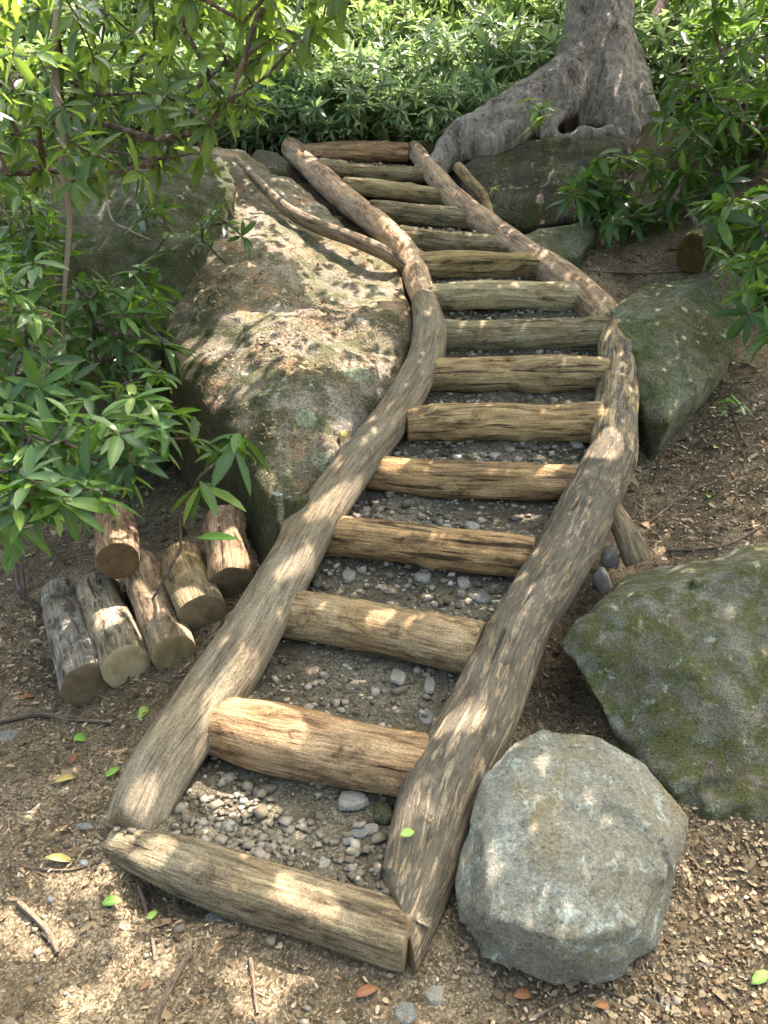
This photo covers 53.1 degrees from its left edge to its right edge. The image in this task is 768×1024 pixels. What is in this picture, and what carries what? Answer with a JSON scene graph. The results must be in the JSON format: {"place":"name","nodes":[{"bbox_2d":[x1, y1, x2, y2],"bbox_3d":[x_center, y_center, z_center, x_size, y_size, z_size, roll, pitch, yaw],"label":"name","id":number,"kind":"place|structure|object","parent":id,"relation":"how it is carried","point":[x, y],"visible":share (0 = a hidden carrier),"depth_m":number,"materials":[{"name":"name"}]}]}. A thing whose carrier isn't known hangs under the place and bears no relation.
{"place":"outdoors","nodes":[
{"label":"outdoors","id":0,"kind":"place"},
{"bbox_2d":[99,162,597,927],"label":"path","id":1,"kind":"structure","parent":0,"point":[299,804],"depth_m":2.63,"materials":[{"name":"gravel"}]},
{"bbox_2d":[208,697,428,796],"bbox_3d":[-0.206,0.712,2.341,0.750,0.229,0.216,7,23,16],"label":"step log","id":2,"kind":"object","parent":1,"relation":"on","point":[288,741],"visible":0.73,"depth_m":2.26,"materials":[{"name":"brown wood"}]},
{"bbox_2d":[338,790,370,810],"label":"stone","id":3,"kind":"object","parent":1,"relation":"on","point":[352,800],"visible":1,"depth_m":2.21,"materials":[{"name":"stone"}]},
{"bbox_2d":[302,140,408,163],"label":"step log","id":4,"kind":"object","parent":1,"relation":"on","point":[371,152],"visible":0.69,"depth_m":6.16,"materials":[{"name":"brown wood"}]},
{"bbox_2d":[319,158,424,182],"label":"step log","id":5,"kind":"object","parent":1,"relation":"on","point":[341,168],"visible":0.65,"depth_m":5.89,"materials":[{"name":"brown wood"}]},
{"bbox_2d":[373,801,392,824],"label":"stone","id":6,"kind":"object","parent":1,"relation":"on","point":[382,812],"visible":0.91,"depth_m":2.18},
{"bbox_2d":[282,590,485,673],"bbox_3d":[-0.052,0.402,2.689,0.798,0.188,0.198,8,23,18],"label":"step log","id":7,"kind":"object","parent":1,"relation":"on","point":[446,642],"visible":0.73,"depth_m":2.59,"materials":[{"name":"brown wood"}]},
{"bbox_2d":[343,177,444,205],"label":"step log","id":8,"kind":"object","parent":1,"relation":"on","point":[393,190],"visible":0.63,"depth_m":5.57,"materials":[{"name":"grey wood"}]},
{"bbox_2d":[370,200,470,230],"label":"step log","id":9,"kind":"object","parent":1,"relation":"on","point":[420,215],"visible":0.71,"depth_m":5.27,"materials":[{"name":"brown wood"}]},
{"bbox_2d":[324,516,535,577],"bbox_3d":[0.128,0.128,2.975,0.896,0.182,0.171,6,23,14],"label":"step log","id":10,"kind":"object","parent":1,"relation":"on","point":[472,551],"visible":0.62,"depth_m":2.90,"materials":[{"name":"beige wood"}]},
{"bbox_2d":[400,225,497,251],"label":"step log","id":11,"kind":"object","parent":1,"relation":"on","point":[429,240],"visible":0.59,"depth_m":4.98,"materials":[{"name":"brown wood"}]},
{"bbox_2d":[366,456,578,500],"bbox_3d":[0.371,-0.140,3.280,0.913,0.175,0.176,4,22,9],"label":"step log","id":12,"kind":"object","parent":1,"relation":"on","point":[483,480],"visible":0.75,"depth_m":3.21,"materials":[{"name":"beige wood"}]},
{"bbox_2d":[417,250,539,279],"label":"step log","id":13,"kind":"object","parent":1,"relation":"on","point":[455,264],"visible":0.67,"depth_m":4.66,"materials":[{"name":"beige wood"}]},
{"bbox_2d":[428,280,579,311],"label":"step log","id":14,"kind":"object","parent":1,"relation":"on","point":[458,296],"visible":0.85,"depth_m":4.33,"materials":[{"name":"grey wood"}]},
{"bbox_2d":[406,401,604,443],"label":"step log","id":15,"kind":"object","parent":1,"relation":"on","point":[515,422],"visible":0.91,"depth_m":3.44,"materials":[{"name":"beige wood"}]},
{"bbox_2d":[409,140,617,317],"bbox_3d":[0.743,-1.934,5.173,0.264,1.215,3.059,-8,23,-20],"label":"side rail","id":16,"kind":"object","parent":1,"relation":"on","point":[592,296],"visible":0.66,"depth_m":4.89,"materials":[{"name":"brown wood"}]},
{"bbox_2d":[430,355,610,394],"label":"step log","id":17,"kind":"object","parent":1,"relation":"on","point":[538,374],"visible":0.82,"depth_m":3.74,"materials":[{"name":"beige wood"}]},
{"bbox_2d":[445,316,607,350],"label":"step log","id":18,"kind":"object","parent":1,"relation":"on","point":[576,334],"visible":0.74,"depth_m":4.04,"materials":[{"name":"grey wood"}]},
{"bbox_2d":[0,0,767,1023],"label":"ground","id":19,"kind":"structure","parent":0,"point":[94,990],"depth_m":2.16,"materials":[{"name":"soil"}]},
{"bbox_2d":[16,899,59,954],"bbox_3d":[-0.886,1.062,1.974,0.194,0.046,0.025,17,27,36],"label":"fallen stick","id":20,"kind":"object","parent":19,"relation":"on","point":[24,908],"visible":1,"depth_m":1.98,"materials":[{"name":"brown wood"}]},
{"bbox_2d":[0,85,78,264],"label":"rhododendron","id":21,"kind":"object","parent":19,"relation":"on","point":[44,196],"visible":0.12,"depth_m":5.05,"materials":[{"name":"green plant"}]},
{"bbox_2d":[0,0,87,86],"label":"thicket shrub","id":22,"kind":"object","parent":19,"relation":"on","point":[40,28],"visible":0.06,"depth_m":7.87,"materials":[{"name":"green plant"}]},
{"bbox_2d":[0,712,114,723],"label":"fallen stick","id":23,"kind":"object","parent":19,"relation":"on","point":[30,715],"visible":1,"depth_m":2.80,"materials":[{"name":"brown wood"}]},
{"bbox_2d":[0,32,140,138],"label":"thicket shrub","id":24,"kind":"object","parent":19,"relation":"on","point":[65,52],"visible":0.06,"depth_m":7.15,"materials":[{"name":"green plant"}]},
{"bbox_2d":[7,0,140,87],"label":"thicket shrub","id":25,"kind":"object","parent":19,"relation":"on","point":[97,29],"visible":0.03,"depth_m":8.21,"materials":[{"name":"green plant"}]},
{"bbox_2d":[41,578,110,706],"bbox_3d":[-1.284,0.503,3.175,0.202,0.212,0.815,-11,25,-26],"label":"firewood log","id":26,"kind":"object","parent":19,"relation":"on","point":[81,681],"visible":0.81,"depth_m":2.97,"materials":[{"name":"grey wood"}]},
{"bbox_2d":[0,171,190,452],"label":"rhododendron","id":27,"kind":"object","parent":19,"relation":"on","point":[58,374],"visible":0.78,"depth_m":3.18,"materials":[{"name":"green plant"}]},
{"bbox_2d":[0,28,192,144],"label":"rhododendron","id":28,"kind":"object","parent":19,"relation":"on","point":[39,40],"visible":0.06,"depth_m":6.96,"materials":[{"name":"green plant"}]},
{"bbox_2d":[29,26,169,138],"bbox_3d":[-2.720,-4.028,7.328,1.594,1.093,1.566,1,22,2],"label":"thicket shrub","id":29,"kind":"object","parent":19,"relation":"on","point":[123,80],"visible":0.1,"depth_m":7.02,"materials":[{"name":"green plant"}]},
{"bbox_2d":[0,350,222,615],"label":"rhododendron","id":30,"kind":"object","parent":19,"relation":"on","point":[26,492],"visible":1,"depth_m":2.28,"materials":[{"name":"green plant"}]},
{"bbox_2d":[76,571,150,687],"bbox_3d":[-1.117,0.457,3.138,0.195,0.211,0.687,-12,25,-26],"label":"firewood log","id":31,"kind":"object","parent":19,"relation":"on","point":[112,627],"visible":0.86,"depth_m":2.96,"materials":[{"name":"grey wood"}]},
{"bbox_2d":[46,252,199,500],"bbox_3d":[-1.172,-0.466,3.600,0.740,1.399,0.620,0,22,0],"label":"rhododendron","id":32,"kind":"object","parent":19,"relation":"on","point":[151,280],"visible":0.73,"depth_m":3.41,"materials":[{"name":"green plant"}]},
{"bbox_2d":[46,143,235,499],"bbox_3d":[-1.472,-1.348,4.867,1.082,1.907,2.284,0,22,0],"label":"boulder","id":33,"kind":"object","parent":19,"relation":"on","point":[108,247],"visible":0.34,"depth_m":4.31,"materials":[{"name":"stone"}]},
{"bbox_2d":[125,193,190,247],"bbox_3d":[-1.210,-1.550,4.077,0.319,0.301,0.333,19,28,38],"label":"rhododendron sprout","id":34,"kind":"object","parent":33,"relation":"on","point":[154,213],"visible":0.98,"depth_m":4.05,"materials":[{"name":"green plant"}]},
{"bbox_2d":[62,0,222,89],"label":"thicket shrub","id":35,"kind":"object","parent":19,"relation":"on","point":[122,5],"visible":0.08,"depth_m":7.84,"materials":[{"name":"green plant"}]},
{"bbox_2d":[123,549,196,669],"bbox_3d":[-0.932,0.386,3.143,0.178,0.240,0.697,-10,24,-24],"label":"firewood log","id":36,"kind":"object","parent":19,"relation":"on","point":[167,635],"visible":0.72,"depth_m":2.96,"materials":[{"name":"brown wood"}]},
{"bbox_2d":[94,502,139,578],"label":"firewood log","id":37,"kind":"object","parent":36,"relation":"on","point":[117,554],"visible":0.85,"depth_m":3.14,"materials":[{"name":"brown wood"}]},
{"bbox_2d":[153,951,191,1023],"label":"fallen stick","id":38,"kind":"object","parent":19,"relation":"on","point":[177,974],"visible":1,"depth_m":1.84,"materials":[{"name":"brown wood"}]},
{"bbox_2d":[0,0,355,214],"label":"overhanging rhododendron","id":39,"kind":"object","parent":19,"relation":"on","point":[268,45],"visible":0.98,"depth_m":3.21,"materials":[{"name":"green plant"}]},
{"bbox_2d":[51,0,71,342],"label":"dead branch","id":40,"kind":"object","parent":39,"relation":"attached to","point":[55,74],"visible":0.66,"depth_m":3.20,"materials":[{"name":"wood"}]},
{"bbox_2d":[56,126,152,240],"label":"dead twig","id":41,"kind":"object","parent":39,"relation":"hanging from","point":[58,139],"visible":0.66,"depth_m":3.10,"materials":[{"name":"wood"}]},
{"bbox_2d":[131,58,241,148],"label":"thicket shrub","id":42,"kind":"object","parent":19,"relation":"on","point":[192,100],"visible":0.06,"depth_m":6.47,"materials":[{"name":"green plant"}]},
{"bbox_2d":[160,541,225,632],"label":"firewood log","id":43,"kind":"object","parent":19,"relation":"on","point":[197,599],"visible":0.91,"depth_m":3.01,"materials":[{"name":"brown wood"}]},
{"bbox_2d":[151,432,270,598],"bbox_3d":[-0.689,0.103,2.926,0.543,0.857,0.308,19,29,39],"label":"rhododendron sprig","id":44,"kind":"object","parent":19,"relation":"on","point":[232,447],"visible":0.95,"depth_m":2.71,"materials":[{"name":"green plant"}]},
{"bbox_2d":[154,73,268,154],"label":"thicket shrub","id":45,"kind":"object","parent":19,"relation":"on","point":[225,141],"visible":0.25,"depth_m":6.35,"materials":[{"name":"green plant"}]},
{"bbox_2d":[202,504,254,597],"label":"firewood log","id":46,"kind":"object","parent":19,"relation":"on","point":[230,568],"visible":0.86,"depth_m":3.12,"materials":[{"name":"brown wood"}]},
{"bbox_2d":[176,0,308,68],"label":"thicket shrub","id":47,"kind":"object","parent":19,"relation":"on","point":[223,25],"visible":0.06,"depth_m":7.98,"materials":[{"name":"green plant"}]},
{"bbox_2d":[168,12,338,99],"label":"thicket shrub","id":48,"kind":"object","parent":19,"relation":"on","point":[205,31],"visible":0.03,"depth_m":6.81,"materials":[{"name":"green plant"}]},
{"bbox_2d":[103,826,411,971],"bbox_3d":[-0.351,0.991,2.018,0.893,0.167,0.159,7,23,18],"label":"step log","id":49,"kind":"object","parent":19,"relation":"on","point":[356,922],"visible":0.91,"depth_m":1.94,"materials":[{"name":"brown wood"}]},
{"bbox_2d":[220,81,301,153],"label":"thicket shrub","id":50,"kind":"object","parent":19,"relation":"on","point":[255,121],"visible":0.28,"depth_m":6.31,"materials":[{"name":"green plant"}]},
{"bbox_2d":[251,149,288,176],"bbox_3d":[-0.889,-2.628,6.052,0.282,0.424,0.500,-7,23,-18],"label":"boulder","id":51,"kind":"object","parent":19,"relation":"on","point":[277,164],"visible":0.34,"depth_m":5.92,"materials":[{"name":"stone"}]},
{"bbox_2d":[106,289,446,831],"bbox_3d":[-0.167,-0.109,3.215,0.339,1.316,2.945,8,23,18],"label":"side rail","id":52,"kind":"object","parent":19,"relation":"on","point":[169,754],"visible":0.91,"depth_m":2.63,"materials":[{"name":"brown wood"}]},
{"bbox_2d":[235,78,331,151],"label":"thicket shrub","id":53,"kind":"object","parent":19,"relation":"on","point":[276,104],"visible":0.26,"depth_m":6.30,"materials":[{"name":"green plant"}]},
{"bbox_2d":[161,146,412,564],"bbox_3d":[-0.717,-1.258,4.721,1.552,1.998,3.980,-10,24,-24],"label":"boulder","id":54,"kind":"object","parent":19,"relation":"on","point":[299,405],"visible":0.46,"depth_m":3.86,"materials":[{"name":"stone"}]},
{"bbox_2d":[185,196,256,263],"bbox_3d":[-0.902,-1.543,4.225,0.404,0.367,0.317,21,30,41],"label":"rhododendron sprout","id":55,"kind":"object","parent":54,"relation":"on","point":[245,241],"visible":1,"depth_m":4.20,"materials":[{"name":"green plant"}]},
{"bbox_2d":[164,199,410,509],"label":"needle litter","id":56,"kind":"object","parent":54,"relation":"on","point":[275,348],"visible":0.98,"depth_m":3.85,"materials":[{"name":"brown plant"}]},
{"bbox_2d":[233,155,406,272],"bbox_3d":[-0.537,-1.946,5.006,1.710,0.766,0.355,19,28,38],"label":"fallen branch","id":57,"kind":"object","parent":54,"relation":"on","point":[360,242],"visible":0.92,"depth_m":4.72,"materials":[{"name":"brown wood"}]},
{"bbox_2d":[281,137,431,301],"bbox_3d":[-0.182,-2.093,5.345,0.324,1.100,2.755,-9,24,-21],"label":"side rail","id":58,"kind":"object","parent":54,"relation":"on","point":[331,187],"visible":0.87,"depth_m":5.26,"materials":[{"name":"brown wood"}]},
{"bbox_2d":[283,492,308,518],"bbox_3d":[-0.344,-0.019,3.021,0.095,0.100,0.096,-11,24,-25],"label":"stone","id":59,"kind":"object","parent":19,"relation":"on","point":[294,502],"visible":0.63,"depth_m":2.98,"materials":[{"name":"stone"}]},
{"bbox_2d":[202,10,392,118],"bbox_3d":[-0.777,-3.966,7.168,1.853,1.293,1.886,2,22,5],"label":"thicket shrub","id":60,"kind":"object","parent":19,"relation":"on","point":[335,49],"visible":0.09,"depth_m":6.75,"materials":[{"name":"green plant"}]},
{"bbox_2d":[261,51,388,143],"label":"thicket shrub","id":61,"kind":"object","parent":19,"relation":"on","point":[316,87],"visible":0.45,"depth_m":6.24,"materials":[{"name":"green plant"}]},
{"bbox_2d":[278,0,403,64],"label":"thicket shrub","id":62,"kind":"object","parent":19,"relation":"on","point":[360,23],"visible":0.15,"depth_m":7.70,"materials":[{"name":"green plant"}]},
{"bbox_2d":[281,61,410,142],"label":"thicket shrub","id":63,"kind":"object","parent":19,"relation":"on","point":[364,98],"visible":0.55,"depth_m":6.21,"materials":[{"name":"green plant"}]},
{"bbox_2d":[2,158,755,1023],"bbox_3d":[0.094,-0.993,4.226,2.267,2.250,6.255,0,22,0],"label":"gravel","id":64,"kind":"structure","parent":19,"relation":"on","point":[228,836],"depth_m":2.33,"materials":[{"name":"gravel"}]},
{"bbox_2d":[325,29,461,138],"bbox_3d":[-0.043,-3.857,7.120,1.519,1.060,1.547,-7,23,-17],"label":"thicket shrub","id":65,"kind":"object","parent":19,"relation":"on","point":[400,50],"visible":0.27,"depth_m":6.69,"materials":[{"name":"green plant"}]},
{"bbox_2d":[352,81,453,142],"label":"thicket shrub","id":66,"kind":"object","parent":19,"relation":"on","point":[414,130],"visible":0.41,"depth_m":6.30,"materials":[{"name":"green plant"}]},
{"bbox_2d":[395,1002,415,1023],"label":"stone","id":67,"kind":"object","parent":19,"relation":"on","point":[406,1008],"visible":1,"depth_m":1.79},
{"bbox_2d":[369,72,474,148],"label":"thicket shrub","id":68,"kind":"object","parent":19,"relation":"on","point":[430,124],"visible":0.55,"depth_m":6.25,"materials":[{"name":"green plant"}]},
{"bbox_2d":[359,0,488,73],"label":"thicket shrub","id":69,"kind":"object","parent":19,"relation":"on","point":[394,20],"visible":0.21,"depth_m":7.92,"materials":[{"name":"green plant"}]},
{"bbox_2d":[346,0,511,76],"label":"thicket shrub","id":70,"kind":"object","parent":19,"relation":"on","point":[423,5],"visible":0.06,"depth_m":9.35,"materials":[{"name":"green plant"}]},
{"bbox_2d":[425,985,443,1004],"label":"stone","id":71,"kind":"object","parent":19,"relation":"on","point":[434,994],"visible":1,"depth_m":1.82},
{"bbox_2d":[377,14,532,98],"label":"thicket shrub","id":72,"kind":"object","parent":19,"relation":"on","point":[443,45],"visible":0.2,"depth_m":6.95,"materials":[{"name":"green plant"}]},
{"bbox_2d":[408,68,503,129],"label":"thicket shrub","id":73,"kind":"object","parent":19,"relation":"on","point":[467,84],"visible":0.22,"depth_m":6.37,"materials":[{"name":"green plant"}]},
{"bbox_2d":[453,162,493,212],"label":"log","id":74,"kind":"object","parent":19,"relation":"on","point":[470,181],"visible":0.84,"depth_m":5.53,"materials":[{"name":"brown wood"}]},
{"bbox_2d":[407,3,573,102],"bbox_3d":[1.181,-3.998,7.188,1.853,1.294,1.887,-11,25,-26],"label":"thicket shrub","id":75,"kind":"object","parent":19,"relation":"on","point":[487,42],"visible":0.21,"depth_m":6.69,"materials":[{"name":"green plant"}]},
{"bbox_2d":[218,221,767,1023],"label":"wood chips","id":76,"kind":"object","parent":19,"relation":"on","point":[750,859],"visible":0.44,"depth_m":1.94,"materials":[{"name":"wood"}]},
{"bbox_2d":[451,76,558,138],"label":"thicket shrub","id":77,"kind":"object","parent":19,"relation":"on","point":[504,85],"visible":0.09,"depth_m":6.34,"materials":[{"name":"green plant"}]},
{"bbox_2d":[448,0,565,78],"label":"thicket shrub","id":78,"kind":"object","parent":19,"relation":"on","point":[514,7],"visible":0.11,"depth_m":8.03,"materials":[{"name":"green plant"}]},
{"bbox_2d":[381,436,634,975],"bbox_3d":[0.485,0.395,2.617,0.251,0.844,2.117,12,25,27],"label":"side rail","id":79,"kind":"object","parent":19,"relation":"on","point":[471,732],"visible":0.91,"depth_m":2.29,"materials":[{"name":"brown wood"}]},
{"bbox_2d":[588,311,639,472],"bbox_3d":[1.135,-0.633,3.771,0.264,0.616,1.319,4,22,11],"label":"side rail","id":80,"kind":"object","parent":79,"relation":"on","point":[617,392],"visible":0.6,"depth_m":3.57,"materials":[{"name":"brown wood"}]},
{"bbox_2d":[430,0,659,173],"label":"tree","id":81,"kind":"object","parent":19,"relation":"on","point":[591,79],"visible":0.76,"depth_m":6.16,"materials":[{"name":"grey plant"}]},
{"bbox_2d":[512,97,557,137],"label":"rhododendron sprig","id":82,"kind":"object","parent":81,"relation":"on","point":[535,116],"visible":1,"depth_m":5.72,"materials":[{"name":"green plant"}]},
{"bbox_2d":[456,135,639,234],"bbox_3d":[1.453,-2.532,6.391,1.800,1.088,1.580,0,22,0],"label":"boulder","id":83,"kind":"object","parent":19,"relation":"on","point":[535,171],"visible":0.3,"depth_m":5.85,"materials":[{"name":"stone"}]},
{"bbox_2d":[525,221,596,267],"bbox_3d":[1.172,-1.703,5.197,0.431,0.495,0.820,18,28,38],"label":"boulder","id":84,"kind":"object","parent":19,"relation":"on","point":[573,244],"visible":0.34,"depth_m":5.08,"materials":[{"name":"stone"}]},
{"bbox_2d":[455,730,687,984],"bbox_3d":[0.497,0.938,2.109,0.637,0.618,0.729,0,22,0],"label":"boulder","id":85,"kind":"object","parent":19,"relation":"on","point":[572,851],"visible":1,"depth_m":1.86,"materials":[{"name":"stone"}]},
{"bbox_2d":[490,0,686,107],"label":"thicket shrub","id":86,"kind":"object","parent":19,"relation":"on","point":[642,39],"visible":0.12,"depth_m":6.64,"materials":[{"name":"green plant"}]},
{"bbox_2d":[532,989,657,1021],"bbox_3d":[0.487,1.161,1.805,0.300,0.037,0.070,-1,22,-3],"label":"fallen stick","id":87,"kind":"object","parent":19,"relation":"on","point":[553,1007],"visible":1,"depth_m":1.81,"materials":[{"name":"brown wood"}]},
{"bbox_2d":[532,0,671,30],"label":"thicket shrub","id":88,"kind":"object","parent":19,"relation":"on","point":[553,9],"visible":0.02,"depth_m":8.01,"materials":[{"name":"green plant"}]},
{"bbox_2d":[592,567,612,593],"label":"stone","id":89,"kind":"object","parent":19,"relation":"on","point":[602,583],"visible":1,"depth_m":2.87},
{"bbox_2d":[601,544,618,568],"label":"stone","id":90,"kind":"object","parent":19,"relation":"on","point":[609,558],"visible":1,"depth_m":2.96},
{"bbox_2d":[612,502,651,567],"bbox_3d":[0.939,0.095,2.987,0.107,0.224,0.242,-12,25,-27],"label":"root stub","id":91,"kind":"object","parent":19,"relation":"on","point":[633,548],"visible":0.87,"depth_m":2.94,"materials":[{"name":"brown wood"}]},
{"bbox_2d":[546,147,750,253],"bbox_3d":[1.802,-2.113,5.221,1.376,0.696,1.027,5,22,12],"label":"rhododendron","id":92,"kind":"object","parent":19,"relation":"on","point":[596,192],"visible":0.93,"depth_m":5.07,"materials":[{"name":"green plant"}]},
{"bbox_2d":[561,545,767,824],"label":"boulder","id":93,"kind":"object","parent":19,"relation":"on","point":[671,661],"visible":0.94,"depth_m":2.37,"materials":[{"name":"stone"}]},
{"bbox_2d":[610,278,735,459],"bbox_3d":[1.479,-0.765,4.063,0.636,0.829,1.368,17,28,36],"label":"boulder","id":94,"kind":"object","parent":19,"relation":"on","point":[682,350],"visible":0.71,"depth_m":3.81,"materials":[{"name":"stone"}]},
{"bbox_2d":[647,0,701,84],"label":"forked stem","id":95,"kind":"object","parent":19,"relation":"on","point":[660,5],"visible":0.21,"depth_m":6.93,"materials":[{"name":"brown plant"}]},
{"bbox_2d":[676,225,721,272],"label":"rotten log","id":96,"kind":"object","parent":19,"relation":"on","point":[690,256],"visible":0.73,"depth_m":4.76,"materials":[{"name":"brown wood"}]},
{"bbox_2d":[636,0,762,65],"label":"thicket shrub","id":97,"kind":"object","parent":19,"relation":"on","point":[700,4],"visible":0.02,"depth_m":7.73,"materials":[{"name":"green plant"}]},
{"bbox_2d":[635,0,767,113],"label":"thicket shrub","id":98,"kind":"object","parent":19,"relation":"on","point":[683,54],"visible":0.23,"depth_m":6.66,"materials":[{"name":"green plant"}]},
{"bbox_2d":[638,67,767,203],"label":"rhododendron","id":99,"kind":"object","parent":19,"relation":"on","point":[714,100],"visible":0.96,"depth_m":5.06,"materials":[{"name":"green plant"}]},
{"bbox_2d":[664,0,767,147],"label":"rhododendron","id":100,"kind":"object","parent":19,"relation":"on","point":[711,27],"visible":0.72,"depth_m":5.63,"materials":[{"name":"green plant"}]},
{"bbox_2d":[666,522,767,551],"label":"fallen stick","id":101,"kind":"object","parent":19,"relation":"on","point":[708,548],"visible":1,"depth_m":3.08,"materials":[{"name":"brown wood"}]},
{"bbox_2d":[682,179,767,270],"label":"rhododendron","id":102,"kind":"object","parent":19,"relation":"on","point":[737,219],"visible":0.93,"depth_m":4.21,"materials":[{"name":"green plant"}]},
{"bbox_2d":[696,6,766,96],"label":"thicket shrub","id":103,"kind":"object","parent":19,"relation":"on","point":[751,61],"visible":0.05,"depth_m":6.97,"materials":[{"name":"green plant"}]},
{"bbox_2d":[715,394,751,438],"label":"rhododendron sprig","id":104,"kind":"object","parent":19,"relation":"on","point":[728,407],"visible":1,"depth_m":3.19,"materials":[{"name":"green plant"}]},
{"bbox_2d":[706,227,767,364],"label":"rhododendron","id":105,"kind":"object","parent":19,"relation":"on","point":[751,304],"visible":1,"depth_m":3.67,"materials":[{"name":"green plant"}]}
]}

